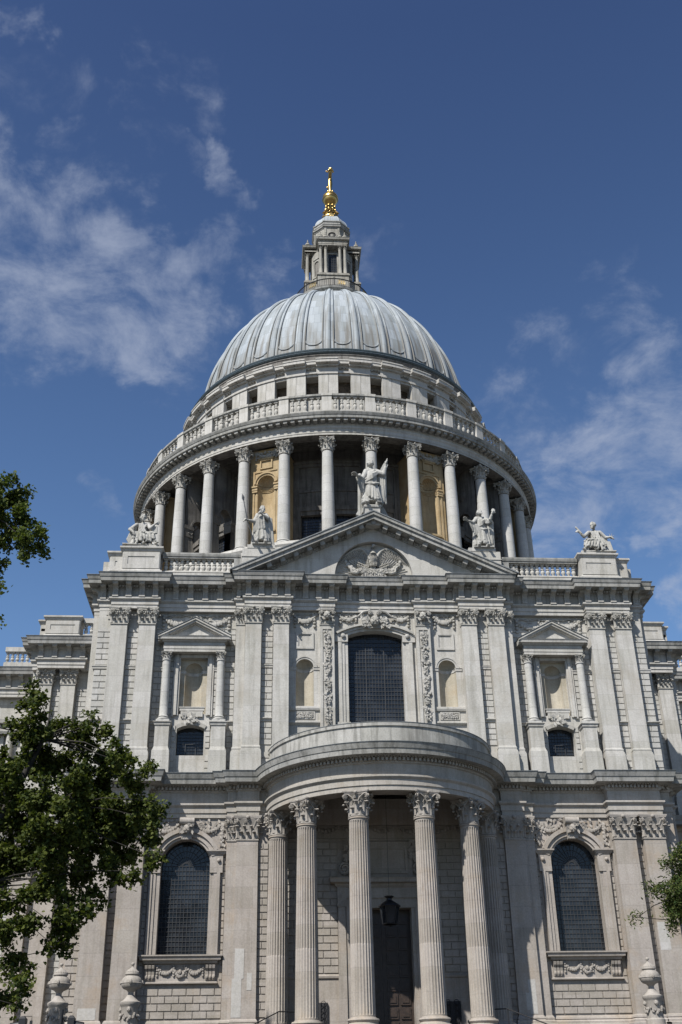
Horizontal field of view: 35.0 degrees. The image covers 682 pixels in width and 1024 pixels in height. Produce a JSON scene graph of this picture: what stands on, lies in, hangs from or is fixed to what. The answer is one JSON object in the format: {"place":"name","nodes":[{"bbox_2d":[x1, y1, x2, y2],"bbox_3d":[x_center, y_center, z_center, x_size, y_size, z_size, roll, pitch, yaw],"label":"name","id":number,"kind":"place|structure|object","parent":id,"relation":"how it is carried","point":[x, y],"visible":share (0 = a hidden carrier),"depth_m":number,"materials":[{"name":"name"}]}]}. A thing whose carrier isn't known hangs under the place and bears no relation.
{"place":"outdoors","nodes":[
{"label":"outdoors","id":0,"kind":"place"},
{"bbox_2d":[0,0,681,667],"label":"sky","id":1,"kind":"structure","parent":0,"point":[507,175],"materials":[{"name":"blue"}]},
{"bbox_3d":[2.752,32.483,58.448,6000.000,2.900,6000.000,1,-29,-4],"label":"ground","id":2,"kind":"structure","parent":0,"visible":0},
{"bbox_2d":[0,470,53,629],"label":"plane tree","id":3,"kind":"object","parent":2,"relation":"on","point":[18,504],"visible":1,"depth_m":54.20,"materials":[{"name":"green plant"}]},
{"bbox_2d":[10,1009,83,1023],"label":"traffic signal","id":4,"kind":"object","parent":2,"relation":"on","point":[71,1019],"visible":1,"depth_m":26.81,"materials":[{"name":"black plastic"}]},
{"bbox_2d":[45,963,71,1023],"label":"urn pier","id":5,"kind":"structure","parent":2,"relation":"on","point":[59,982],"depth_m":56.28,"materials":[{"name":"stone"}]},
{"bbox_2d":[0,676,172,1021],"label":"plane tree","id":6,"kind":"object","parent":2,"relation":"on","point":[89,813],"visible":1,"depth_m":46.12,"materials":[{"name":"green plant"}]},
{"bbox_2d":[118,962,143,1023],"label":"urn pier","id":7,"kind":"structure","parent":2,"relation":"on","point":[131,983],"depth_m":56.41,"materials":[{"name":"stone"}]},
{"bbox_2d":[255,1011,294,1023],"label":"handrail","id":8,"kind":"object","parent":2,"relation":"on","point":[277,1015],"visible":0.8,"depth_m":57.80,"materials":[{"name":"black metal"}]},
{"bbox_2d":[0,167,681,1023],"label":"cathedral","id":9,"kind":"structure","parent":2,"relation":"on","point":[316,695],"depth_m":69.88,"materials":[{"name":"stone"}]},
{"bbox_2d":[122,514,159,545],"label":"seated saint statue","id":10,"kind":"object","parent":9,"relation":"on","point":[141,534],"visible":0.83,"depth_m":74.52,"materials":[{"name":"stone"}]},
{"bbox_2d":[138,817,225,984],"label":"window","id":11,"kind":"structure","parent":9,"relation":"in","point":[187,938],"depth_m":63.78,"materials":[{"name":"white stone"}]},
{"bbox_2d":[175,710,205,755],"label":"window","id":12,"kind":"structure","parent":9,"relation":"in","point":[190,741],"depth_m":68.78,"materials":[{"name":"black glass"}]},
{"bbox_2d":[218,538,223,552],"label":"drum window","id":13,"kind":"structure","parent":9,"relation":"in","point":[221,542],"depth_m":103.55,"materials":[{"name":"black glass"}]},
{"bbox_2d":[242,494,274,544],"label":"saint statue","id":14,"kind":"object","parent":9,"relation":"on","point":[262,533],"visible":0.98,"depth_m":75.39,"materials":[{"name":"stone"}]},
{"bbox_2d":[302,517,321,538],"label":"drum window","id":15,"kind":"structure","parent":9,"relation":"in","point":[311,525],"depth_m":100.03,"materials":[{"name":"black glass"}]},
{"bbox_2d":[336,516,356,523],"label":"drum window","id":16,"kind":"structure","parent":9,"relation":"in","point":[340,519],"depth_m":100.25,"materials":[{"name":"black glass"}]},
{"bbox_2d":[351,459,387,515],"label":"saint statue","id":17,"kind":"object","parent":9,"relation":"on","point":[372,484],"visible":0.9,"depth_m":76.73,"materials":[{"name":"stone"}]},
{"bbox_2d":[335,609,415,723],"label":"window","id":18,"kind":"structure","parent":9,"relation":"in","point":[370,673],"depth_m":71.50,"materials":[{"name":"white stone"}]},
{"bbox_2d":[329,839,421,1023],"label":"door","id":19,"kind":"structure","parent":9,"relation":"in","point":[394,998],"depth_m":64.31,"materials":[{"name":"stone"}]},
{"bbox_2d":[378,795,400,926],"bbox_3d":[2.698,19.795,62.622,1.320,8.060,1.143,1,-29,-4],"label":"hanging lantern","id":20,"kind":"object","parent":9,"relation":"hanging from","point":[389,909],"visible":0.98,"depth_m":60.78,"materials":[{"name":"black metal"}]},
{"bbox_2d":[463,508,495,547],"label":"saint statue","id":21,"kind":"object","parent":9,"relation":"on","point":[482,528],"visible":0.99,"depth_m":76.46,"materials":[{"name":"stone"}]},
{"bbox_2d":[545,712,574,755],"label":"window","id":22,"kind":"structure","parent":9,"relation":"in","point":[560,741],"depth_m":70.33,"materials":[{"name":"black glass"}]},
{"bbox_2d":[534,817,626,979],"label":"window","id":23,"kind":"structure","parent":9,"relation":"in","point":[567,868],"depth_m":65.39,"materials":[{"name":"white stone"}]},
{"bbox_2d":[575,522,616,552],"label":"seated saint statue","id":24,"kind":"object","parent":9,"relation":"on","point":[596,541],"visible":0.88,"depth_m":76.57,"materials":[{"name":"stone"}]},
{"bbox_2d":[494,1008,546,1023],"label":"handrail","id":25,"kind":"object","parent":2,"relation":"on","point":[518,1013],"visible":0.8,"depth_m":58.41,"materials":[{"name":"black metal"}]},
{"bbox_2d":[638,957,665,1023],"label":"urn pier","id":26,"kind":"structure","parent":2,"relation":"on","point":[649,976],"depth_m":58.09,"materials":[{"name":"stone"}]},
{"bbox_2d":[624,841,681,937],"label":"tree","id":27,"kind":"object","parent":2,"relation":"on","point":[672,904],"visible":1,"depth_m":43.32,"materials":[{"name":"green plant"}]}
]}

